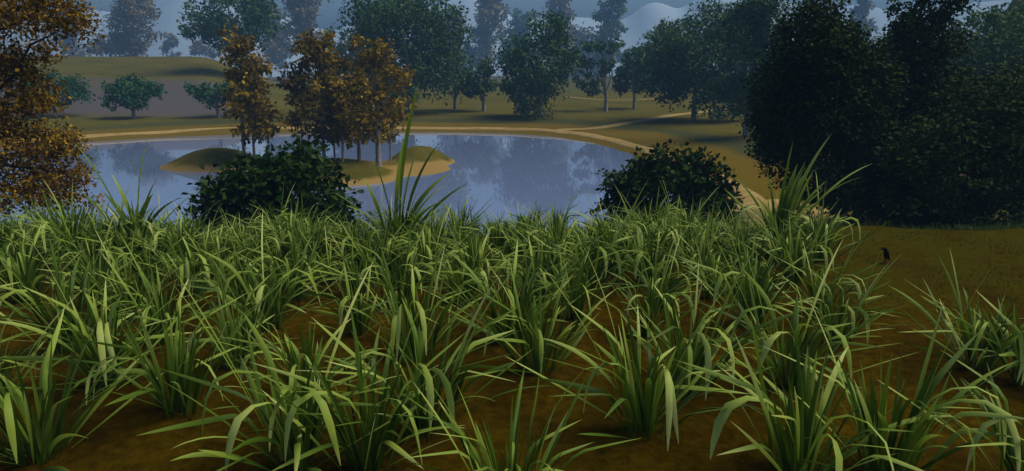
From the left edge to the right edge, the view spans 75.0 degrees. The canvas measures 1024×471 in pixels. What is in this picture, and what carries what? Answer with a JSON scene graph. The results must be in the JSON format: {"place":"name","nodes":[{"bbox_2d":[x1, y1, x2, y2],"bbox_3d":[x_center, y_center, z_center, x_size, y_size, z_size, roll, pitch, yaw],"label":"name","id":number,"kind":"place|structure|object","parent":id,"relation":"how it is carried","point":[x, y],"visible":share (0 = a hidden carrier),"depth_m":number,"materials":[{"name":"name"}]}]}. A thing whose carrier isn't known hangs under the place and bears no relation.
{"place":"outdoors","nodes":[
{"label":"outdoors","id":0,"kind":"place"},
{"bbox_2d":[0,132,679,235],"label":"lake water","id":1,"kind":"structure","parent":0,"point":[511,171],"depth_m":41.54,"materials":[{"name":"blue liquid"}]},
{"bbox_2d":[0,127,767,233],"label":"path","id":2,"kind":"structure","parent":0,"point":[744,192],"depth_m":63.43,"materials":[{"name":"beige sand"}]},
{"bbox_2d":[0,225,772,289],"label":"grass","id":3,"kind":"structure","parent":0,"point":[439,282],"depth_m":8.81,"materials":[{"name":"green plant"}]},
{"bbox_2d":[1,0,1001,29],"label":"sky","id":4,"kind":"structure","parent":0,"point":[330,13],"materials":[{"name":"blue"}]},
{"bbox_2d":[0,0,1011,77],"bbox_3d":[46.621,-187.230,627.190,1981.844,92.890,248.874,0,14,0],"label":"mountains","id":5,"kind":"structure","parent":0,"point":[640,22],"depth_m":580.40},
{"bbox_2d":[0,0,1023,470],"bbox_3d":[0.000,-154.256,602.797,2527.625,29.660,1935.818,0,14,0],"label":"ground","id":6,"kind":"structure","parent":0,"point":[116,442],"depth_m":6.51,"materials":[{"name":"brown soil"}]},
{"bbox_2d":[0,286,86,396],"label":"crop plant","id":7,"kind":"object","parent":6,"relation":"on","point":[7,369],"visible":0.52,"depth_m":5.38,"materials":[{"name":"green plant"}]},
{"bbox_2d":[0,210,100,303],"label":"crop plant","id":8,"kind":"object","parent":6,"relation":"on","point":[28,276],"visible":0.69,"depth_m":7.53,"materials":[{"name":"green plant"}]},
{"bbox_2d":[8,70,95,116],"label":"round tree","id":9,"kind":"object","parent":6,"relation":"on","point":[75,88],"visible":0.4,"depth_m":78.79,"materials":[{"name":"green plant"}]},
{"bbox_2d":[0,0,107,217],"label":"autumn tree","id":10,"kind":"object","parent":6,"relation":"on","point":[50,141],"visible":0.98,"depth_m":15.16,"materials":[{"name":"brown plant"}]},
{"bbox_2d":[1,192,116,261],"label":"crop plant","id":11,"kind":"object","parent":6,"relation":"on","point":[44,234],"visible":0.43,"depth_m":9.08,"materials":[{"name":"green plant"}]},
{"bbox_2d":[13,181,122,235],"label":"crop plant","id":12,"kind":"object","parent":6,"relation":"on","point":[72,214],"visible":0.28,"depth_m":10.08,"materials":[{"name":"green plant"}]},
{"bbox_2d":[0,232,155,355],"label":"crop plant","id":13,"kind":"object","parent":6,"relation":"on","point":[41,311],"visible":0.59,"depth_m":6.08,"materials":[{"name":"green plant"}]},
{"bbox_2d":[20,205,145,283],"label":"crop plant","id":14,"kind":"object","parent":6,"relation":"on","point":[81,263],"visible":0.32,"depth_m":8.07,"materials":[{"name":"green plant"}]},
{"bbox_2d":[39,240,140,307],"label":"crop plant","id":15,"kind":"object","parent":6,"relation":"on","point":[97,278],"visible":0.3,"depth_m":7.40,"materials":[{"name":"green plant"}]},
{"bbox_2d":[0,286,187,470],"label":"crop plant","id":16,"kind":"object","parent":6,"relation":"on","point":[43,440],"visible":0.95,"depth_m":4.44,"materials":[{"name":"green plant"}]},
{"bbox_2d":[0,228,193,392],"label":"crop plant","id":17,"kind":"object","parent":6,"relation":"on","point":[104,330],"visible":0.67,"depth_m":5.29,"materials":[{"name":"green plant"}]},
{"bbox_2d":[27,228,190,322],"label":"crop plant","id":18,"kind":"object","parent":6,"relation":"on","point":[98,285],"visible":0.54,"depth_m":6.89,"materials":[{"name":"green plant"}]},
{"bbox_2d":[64,200,171,264],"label":"crop plant","id":19,"kind":"object","parent":6,"relation":"on","point":[116,233],"visible":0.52,"depth_m":8.90,"materials":[{"name":"green plant"}]},
{"bbox_2d":[100,0,162,56],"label":"hazy tree","id":20,"kind":"object","parent":6,"relation":"on","point":[126,38],"visible":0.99,"depth_m":252.21,"materials":[{"name":"grey plant"}]},
{"bbox_2d":[98,72,168,117],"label":"round tree","id":21,"kind":"object","parent":6,"relation":"on","point":[124,96],"visible":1,"depth_m":76.39,"materials":[{"name":"green plant"}]},
{"bbox_2d":[76,136,199,256],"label":"crop plant","id":22,"kind":"object","parent":6,"relation":"on","point":[132,216],"visible":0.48,"depth_m":9.29,"materials":[{"name":"green plant"}]},
{"bbox_2d":[94,225,196,288],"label":"crop plant","id":23,"kind":"object","parent":6,"relation":"on","point":[135,270],"visible":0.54,"depth_m":8.05,"materials":[{"name":"green plant"}]},
{"bbox_2d":[87,233,241,344],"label":"crop plant","id":24,"kind":"object","parent":6,"relation":"on","point":[157,304],"visible":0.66,"depth_m":6.28,"materials":[{"name":"green plant"}]},
{"bbox_2d":[56,260,293,420],"bbox_3d":[-2.462,0.793,4.862,1.763,1.201,1.542,-2,14,-8],"label":"crop plant","id":25,"kind":"object","parent":6,"relation":"on","point":[176,354],"visible":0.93,"depth_m":5.00,"materials":[{"name":"green plant"}]},
{"bbox_2d":[125,204,227,263],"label":"crop plant","id":26,"kind":"object","parent":6,"relation":"on","point":[173,242],"visible":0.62,"depth_m":8.95,"materials":[{"name":"green plant"}]},
{"bbox_2d":[136,210,256,297],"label":"crop plant","id":27,"kind":"object","parent":6,"relation":"on","point":[186,266],"visible":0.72,"depth_m":7.67,"materials":[{"name":"green plant"}]},
{"bbox_2d":[183,80,239,117],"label":"round tree","id":28,"kind":"object","parent":6,"relation":"on","point":[208,94],"visible":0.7,"depth_m":77.17,"materials":[{"name":"green plant"}]},
{"bbox_2d":[176,0,285,67],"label":"broadleaf tree","id":29,"kind":"object","parent":6,"relation":"on","point":[209,27],"visible":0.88,"depth_m":112.38,"materials":[{"name":"green plant"}]},
{"bbox_2d":[172,224,295,307],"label":"crop plant","id":30,"kind":"object","parent":6,"relation":"on","point":[236,281],"visible":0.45,"depth_m":7.35,"materials":[{"name":"green plant"}]},
{"bbox_2d":[158,250,323,369],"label":"crop plant","id":31,"kind":"object","parent":6,"relation":"on","point":[241,334],"visible":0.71,"depth_m":5.77,"materials":[{"name":"green plant"}]},
{"bbox_2d":[217,23,278,155],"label":"autumn tree","id":32,"kind":"object","parent":6,"relation":"on","point":[240,50],"visible":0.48,"depth_m":42.24,"materials":[{"name":"brown plant"}]},
{"bbox_2d":[221,57,290,156],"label":"autumn tree","id":33,"kind":"object","parent":6,"relation":"on","point":[252,101],"visible":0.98,"depth_m":41.82,"materials":[{"name":"brown plant"}]},
{"bbox_2d":[174,213,348,332],"bbox_3d":[-2.371,0.301,6.618,1.506,1.259,1.732,-1,14,-4],"label":"crop plant","id":34,"kind":"object","parent":6,"relation":"on","point":[275,309],"visible":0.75,"depth_m":6.58,"materials":[{"name":"green plant"}]},
{"bbox_2d":[175,134,372,235],"bbox_3d":[-6.371,-0.784,17.632,5.247,3.643,4.139,0,14,0],"label":"bushy tree","id":35,"kind":"object","parent":6,"relation":"on","point":[239,191],"visible":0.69,"depth_m":17.09,"materials":[{"name":"green plant"}]},
{"bbox_2d":[136,262,419,470],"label":"crop plant","id":36,"kind":"object","parent":6,"relation":"on","point":[300,442],"visible":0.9,"depth_m":4.27,"materials":[{"name":"green plant"}]},
{"bbox_2d":[218,220,362,302],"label":"crop plant","id":37,"kind":"object","parent":6,"relation":"on","point":[294,260],"visible":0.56,"depth_m":7.56,"materials":[{"name":"green plant"}]},
{"bbox_2d":[210,310,385,396],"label":"crop plant","id":38,"kind":"object","parent":6,"relation":"on","point":[294,365],"visible":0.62,"depth_m":5.42,"materials":[{"name":"green plant"}]},
{"bbox_2d":[275,31,322,140],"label":"autumn tree","id":39,"kind":"object","parent":6,"relation":"on","point":[292,86],"visible":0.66,"depth_m":44.73,"materials":[{"name":"brown plant"}]},
{"bbox_2d":[274,0,329,79],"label":"hazy tree","id":40,"kind":"object","parent":6,"relation":"on","point":[302,20],"visible":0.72,"depth_m":276.97,"materials":[{"name":"green plant"}]},
{"bbox_2d":[265,197,359,263],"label":"crop plant","id":41,"kind":"object","parent":6,"relation":"on","point":[310,234],"visible":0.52,"depth_m":8.99,"materials":[{"name":"green plant"}]},
{"bbox_2d":[291,27,354,158],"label":"autumn tree","id":42,"kind":"object","parent":6,"relation":"on","point":[325,58],"visible":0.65,"depth_m":42.70,"materials":[{"name":"brown plant"}]},
{"bbox_2d":[307,68,349,159],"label":"autumn tree","id":43,"kind":"object","parent":6,"relation":"on","point":[316,130],"visible":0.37,"depth_m":43.79,"materials":[{"name":"brown plant"}]},
{"bbox_2d":[322,78,358,161],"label":"autumn tree","id":44,"kind":"object","parent":6,"relation":"on","point":[345,131],"visible":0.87,"depth_m":42.55,"materials":[{"name":"brown plant"}]},
{"bbox_2d":[225,302,470,470],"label":"crop plant","id":45,"kind":"object","parent":6,"relation":"on","point":[371,453],"visible":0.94,"depth_m":4.23,"materials":[{"name":"green plant"}]},
{"bbox_2d":[300,260,405,337],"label":"crop plant","id":46,"kind":"object","parent":6,"relation":"on","point":[360,328],"visible":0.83,"depth_m":6.46,"materials":[{"name":"green plant"}]},
{"bbox_2d":[305,231,402,294],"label":"crop plant","id":47,"kind":"object","parent":6,"relation":"on","point":[347,263],"visible":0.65,"depth_m":7.73,"materials":[{"name":"green plant"}]},
{"bbox_2d":[322,213,397,265],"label":"crop plant","id":48,"kind":"object","parent":6,"relation":"on","point":[342,247],"visible":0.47,"depth_m":8.82,"materials":[{"name":"green plant"}]},
{"bbox_2d":[324,200,419,279],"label":"crop plant","id":49,"kind":"object","parent":6,"relation":"on","point":[365,251],"visible":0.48,"depth_m":8.46,"materials":[{"name":"green plant"}]},
{"bbox_2d":[336,32,417,166],"bbox_3d":[-8.279,-7.946,39.989,4.435,8.156,4.456,8,16,31],"label":"autumn tree","id":50,"kind":"object","parent":6,"relation":"on","point":[378,60],"visible":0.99,"depth_m":39.64,"materials":[{"name":"brown plant"}]},
{"bbox_2d":[313,204,457,308],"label":"crop plant","id":51,"kind":"object","parent":6,"relation":"on","point":[383,276],"visible":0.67,"depth_m":7.38,"materials":[{"name":"green plant"}]},
{"bbox_2d":[343,198,427,268],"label":"crop plant","id":52,"kind":"object","parent":6,"relation":"on","point":[379,237],"visible":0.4,"depth_m":8.86,"materials":[{"name":"green plant"}]},
{"bbox_2d":[372,95,412,160],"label":"autumn tree","id":53,"kind":"object","parent":6,"relation":"on","point":[396,104],"visible":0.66,"depth_m":44.69,"materials":[{"name":"brown plant"}]},
{"bbox_2d":[335,85,467,258],"bbox_3d":[-1.504,-0.841,9.060,1.848,2.418,1.124,4,14,17],"label":"crop plant","id":54,"kind":"object","parent":6,"relation":"on","point":[395,223],"visible":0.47,"depth_m":9.16,"materials":[{"name":"green plant"}]},
{"bbox_2d":[333,0,476,113],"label":"broadleaf tree","id":55,"kind":"object","parent":6,"relation":"on","point":[430,65],"visible":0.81,"depth_m":82.74,"materials":[{"name":"green plant"}]},
{"bbox_2d":[297,246,540,441],"bbox_3d":[-0.597,0.792,4.542,1.758,1.337,1.527,-2,14,-8],"label":"crop plant","id":56,"kind":"object","parent":6,"relation":"on","point":[451,383],"visible":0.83,"depth_m":4.63,"materials":[{"name":"green plant"}]},
{"bbox_2d":[342,233,496,363],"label":"crop plant","id":57,"kind":"object","parent":6,"relation":"on","point":[423,321],"visible":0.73,"depth_m":5.86,"materials":[{"name":"green plant"}]},
{"bbox_2d":[380,210,476,281],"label":"crop plant","id":58,"kind":"object","parent":6,"relation":"on","point":[428,254],"visible":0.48,"depth_m":8.27,"materials":[{"name":"green plant"}]},
{"bbox_2d":[391,198,494,262],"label":"crop plant","id":59,"kind":"object","parent":6,"relation":"on","point":[430,236],"visible":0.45,"depth_m":9.01,"materials":[{"name":"green plant"}]},
{"bbox_2d":[404,228,510,304],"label":"crop plant","id":60,"kind":"object","parent":6,"relation":"on","point":[460,280],"visible":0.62,"depth_m":7.47,"materials":[{"name":"green plant"}]},
{"bbox_2d":[427,220,522,287],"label":"crop plant","id":61,"kind":"object","parent":6,"relation":"on","point":[470,262],"visible":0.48,"depth_m":7.93,"materials":[{"name":"green plant"}]},
{"bbox_2d":[457,55,499,110],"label":"broadleaf tree","id":62,"kind":"object","parent":6,"relation":"on","point":[480,85],"visible":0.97,"depth_m":88.97,"materials":[{"name":"green plant"}]},
{"bbox_2d":[463,0,509,67],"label":"hazy tree","id":63,"kind":"object","parent":6,"relation":"on","point":[489,11],"visible":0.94,"depth_m":344.65,"materials":[{"name":"grey plant"}]},
{"bbox_2d":[423,229,609,346],"bbox_3d":[-0.086,0.508,6.403,1.834,1.054,1.851,8,16,30],"label":"crop plant","id":64,"kind":"object","parent":6,"relation":"on","point":[494,313],"visible":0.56,"depth_m":6.42,"materials":[{"name":"green plant"}]},
{"bbox_2d":[396,353,639,470],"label":"crop plant","id":65,"kind":"object","parent":6,"relation":"on","point":[470,449],"visible":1,"depth_m":3.78,"materials":[{"name":"green plant"}]},
{"bbox_2d":[448,260,615,377],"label":"crop plant","id":66,"kind":"object","parent":6,"relation":"on","point":[540,352],"visible":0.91,"depth_m":5.63,"materials":[{"name":"green plant"}]},
{"bbox_2d":[476,229,592,304],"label":"crop plant","id":67,"kind":"object","parent":6,"relation":"on","point":[545,277],"visible":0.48,"depth_m":7.59,"materials":[{"name":"green plant"}]},
{"bbox_2d":[492,8,584,119],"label":"broadleaf tree","id":68,"kind":"object","parent":6,"relation":"on","point":[532,79],"visible":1,"depth_m":78.15,"materials":[{"name":"green plant"}]},
{"bbox_2d":[486,203,593,279],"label":"crop plant","id":69,"kind":"object","parent":6,"relation":"on","point":[542,250],"visible":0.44,"depth_m":8.27,"materials":[{"name":"green plant"}]},
{"bbox_2d":[510,203,602,268],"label":"crop plant","id":70,"kind":"object","parent":6,"relation":"on","point":[557,230],"visible":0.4,"depth_m":8.80,"materials":[{"name":"green plant"}]},
{"bbox_2d":[544,0,579,76],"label":"hazy tree","id":71,"kind":"object","parent":6,"relation":"on","point":[564,8],"visible":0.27,"depth_m":358.38,"materials":[{"name":"green plant"}]},
{"bbox_2d":[519,224,650,322],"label":"crop plant","id":72,"kind":"object","parent":6,"relation":"on","point":[578,303],"visible":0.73,"depth_m":6.92,"materials":[{"name":"green plant"}]},
{"bbox_2d":[525,195,665,288],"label":"crop plant","id":73,"kind":"object","parent":6,"relation":"on","point":[597,266],"visible":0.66,"depth_m":7.99,"materials":[{"name":"green plant"}]},
{"bbox_2d":[572,37,625,111],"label":"broadleaf tree","id":74,"kind":"object","parent":6,"relation":"on","point":[586,64],"visible":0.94,"depth_m":89.11,"materials":[{"name":"green plant"}]},
{"bbox_2d":[591,0,628,79],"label":"hazy tree","id":75,"kind":"object","parent":6,"relation":"on","point":[606,29],"visible":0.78,"depth_m":306.38,"materials":[{"name":"grey plant"}]},
{"bbox_2d":[565,182,663,263],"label":"crop plant","id":76,"kind":"object","parent":6,"relation":"on","point":[611,227],"visible":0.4,"depth_m":8.96,"materials":[{"name":"green plant"}]},
{"bbox_2d":[507,244,747,450],"bbox_3d":[0.770,0.771,4.545,1.681,1.334,1.782,1,14,4],"label":"crop plant","id":77,"kind":"object","parent":6,"relation":"on","point":[641,410],"visible":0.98,"depth_m":4.64,"materials":[{"name":"green plant"}]},
{"bbox_2d":[611,45,651,108],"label":"broadleaf tree","id":78,"kind":"object","parent":6,"relation":"on","point":[623,70],"visible":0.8,"depth_m":93.12,"materials":[{"name":"green plant"}]},
{"bbox_2d":[586,230,698,337],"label":"crop plant","id":79,"kind":"object","parent":6,"relation":"on","point":[648,306],"visible":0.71,"depth_m":6.61,"materials":[{"name":"green plant"}]},
{"bbox_2d":[600,223,693,287],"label":"crop plant","id":80,"kind":"object","parent":6,"relation":"on","point":[634,263],"visible":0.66,"depth_m":7.97,"materials":[{"name":"green plant"}]},
{"bbox_2d":[602,186,696,260],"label":"crop plant","id":81,"kind":"object","parent":6,"relation":"on","point":[668,230],"visible":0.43,"depth_m":8.80,"materials":[{"name":"green plant"}]},
{"bbox_2d":[617,233,710,307],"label":"crop plant","id":82,"kind":"object","parent":6,"relation":"on","point":[668,287],"visible":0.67,"depth_m":7.37,"materials":[{"name":"green plant"}]},
{"bbox_2d":[585,139,745,226],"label":"bush","id":83,"kind":"object","parent":6,"relation":"on","point":[693,181],"visible":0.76,"depth_m":18.65,"materials":[{"name":"green plant"}]},
{"bbox_2d":[627,195,730,264],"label":"crop plant","id":84,"kind":"object","parent":6,"relation":"on","point":[681,242],"visible":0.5,"depth_m":8.91,"materials":[{"name":"green plant"}]},
{"bbox_2d":[633,0,751,121],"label":"broadleaf tree","id":85,"kind":"object","parent":6,"relation":"on","point":[687,61],"visible":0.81,"depth_m":69.49,"materials":[{"name":"green plant"}]},
{"bbox_2d":[605,246,803,400],"bbox_3d":[1.479,0.623,5.382,1.347,1.329,1.528,-1,14,-5],"label":"crop plant","id":86,"kind":"object","parent":6,"relation":"on","point":[703,352],"visible":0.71,"depth_m":5.24,"materials":[{"name":"green plant"}]},
{"bbox_2d":[658,214,753,278],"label":"crop plant","id":87,"kind":"object","parent":6,"relation":"on","point":[702,247],"visible":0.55,"depth_m":8.25,"materials":[{"name":"green plant"}]},
{"bbox_2d":[675,239,753,299],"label":"crop plant","id":88,"kind":"object","parent":6,"relation":"on","point":[712,277],"visible":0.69,"depth_m":7.51,"materials":[{"name":"green plant"}]},
{"bbox_2d":[707,0,792,136],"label":"broadleaf tree","id":89,"kind":"object","parent":6,"relation":"on","point":[751,19],"visible":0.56,"depth_m":53.08,"materials":[{"name":"green plant"}]},
{"bbox_2d":[706,226,794,289],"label":"crop plant","id":90,"kind":"object","parent":6,"relation":"on","point":[751,262],"visible":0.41,"depth_m":7.86,"materials":[{"name":"green plant"}]},
{"bbox_2d":[678,229,825,326],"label":"crop plant","id":91,"kind":"object","parent":6,"relation":"on","point":[769,286],"visible":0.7,"depth_m":6.72,"materials":[{"name":"green plant"}]},
{"bbox_2d":[738,198,840,283],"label":"crop plant","id":92,"kind":"object","parent":6,"relation":"on","point":[798,254],"visible":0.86,"depth_m":8.02,"materials":[{"name":"green plant"}]},
{"bbox_2d":[726,136,867,249],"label":"crop plant","id":93,"kind":"object","parent":6,"relation":"on","point":[787,200],"visible":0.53,"depth_m":9.35,"materials":[{"name":"green plant"}]},
{"bbox_2d":[684,229,920,391],"bbox_3d":[2.421,0.613,5.375,1.835,1.313,1.596,-9,16,-33],"label":"crop plant","id":94,"kind":"object","parent":6,"relation":"on","point":[790,349],"visible":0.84,"depth_m":5.44,"materials":[{"name":"green plant"}]},
{"bbox_2d":[677,316,962,470],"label":"crop plant","id":95,"kind":"object","parent":6,"relation":"on","point":[794,446],"visible":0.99,"depth_m":4.06,"materials":[{"name":"green plant"}]},
{"bbox_2d":[758,236,884,314],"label":"crop plant","id":96,"kind":"object","parent":6,"relation":"on","point":[816,283],"visible":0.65,"depth_m":7.09,"materials":[{"name":"green plant"}]},
{"bbox_2d":[737,0,918,225],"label":"broadleaf tree","id":97,"kind":"object","parent":6,"relation":"on","point":[834,59],"visible":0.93,"depth_m":19.46,"materials":[{"name":"green plant"}]},
{"bbox_2d":[779,167,888,262],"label":"crop plant","id":98,"kind":"object","parent":6,"relation":"on","point":[828,233],"visible":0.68,"depth_m":9.12,"materials":[{"name":"green plant"}]},
{"bbox_2d":[769,250,916,348],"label":"crop plant","id":99,"kind":"object","parent":6,"relation":"on","point":[842,330],"visible":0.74,"depth_m":6.27,"materials":[{"name":"green plant"}]},
{"bbox_2d":[728,281,1023,470],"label":"crop plant","id":100,"kind":"object","parent":6,"relation":"on","point":[914,442],"visible":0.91,"depth_m":4.08,"materials":[{"name":"green plant"}]},
{"bbox_2d":[865,0,980,227],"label":"broadleaf tree","id":101,"kind":"object","parent":6,"relation":"on","point":[935,55],"visible":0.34,"depth_m":20.26,"materials":[{"name":"green plant"}]},
{"bbox_2d":[843,100,1023,229],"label":"broadleaf tree","id":102,"kind":"object","parent":6,"relation":"on","point":[909,152],"visible":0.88,"depth_m":17.82,"materials":[{"name":"green plant"}]},
{"bbox_2d":[878,351,1023,470],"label":"crop plant","id":103,"kind":"object","parent":6,"relation":"on","point":[994,424],"visible":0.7,"depth_m":4.07,"materials":[{"name":"green plant"}]},
{"bbox_2d":[888,247,1023,370],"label":"crop plant","id":104,"kind":"object","parent":6,"relation":"on","point":[983,361],"visible":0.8,"depth_m":5.84,"materials":[{"name":"green plant"}]},
{"bbox_2d":[903,57,1023,228],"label":"broadleaf tree","id":105,"kind":"object","parent":6,"relation":"on","point":[1001,104],"visible":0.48,"depth_m":18.03,"materials":[{"name":"green plant"}]},
{"bbox_2d":[935,0,1023,164],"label":"broadleaf tree","id":106,"kind":"object","parent":6,"relation":"on","point":[985,50],"visible":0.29,"depth_m":38.59,"materials":[{"name":"green plant"}]},
{"bbox_2d":[945,293,1023,387],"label":"crop plant","id":107,"kind":"object","parent":6,"relation":"on","point":[1013,353],"visible":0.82,"depth_m":5.51,"materials":[{"name":"green plant"}]},
{"bbox_2d":[787,224,1023,328],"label":"short grass","id":108,"kind":"structure","parent":0,"point":[961,242],"depth_m":9.03,"materials":[{"name":"green plant"}]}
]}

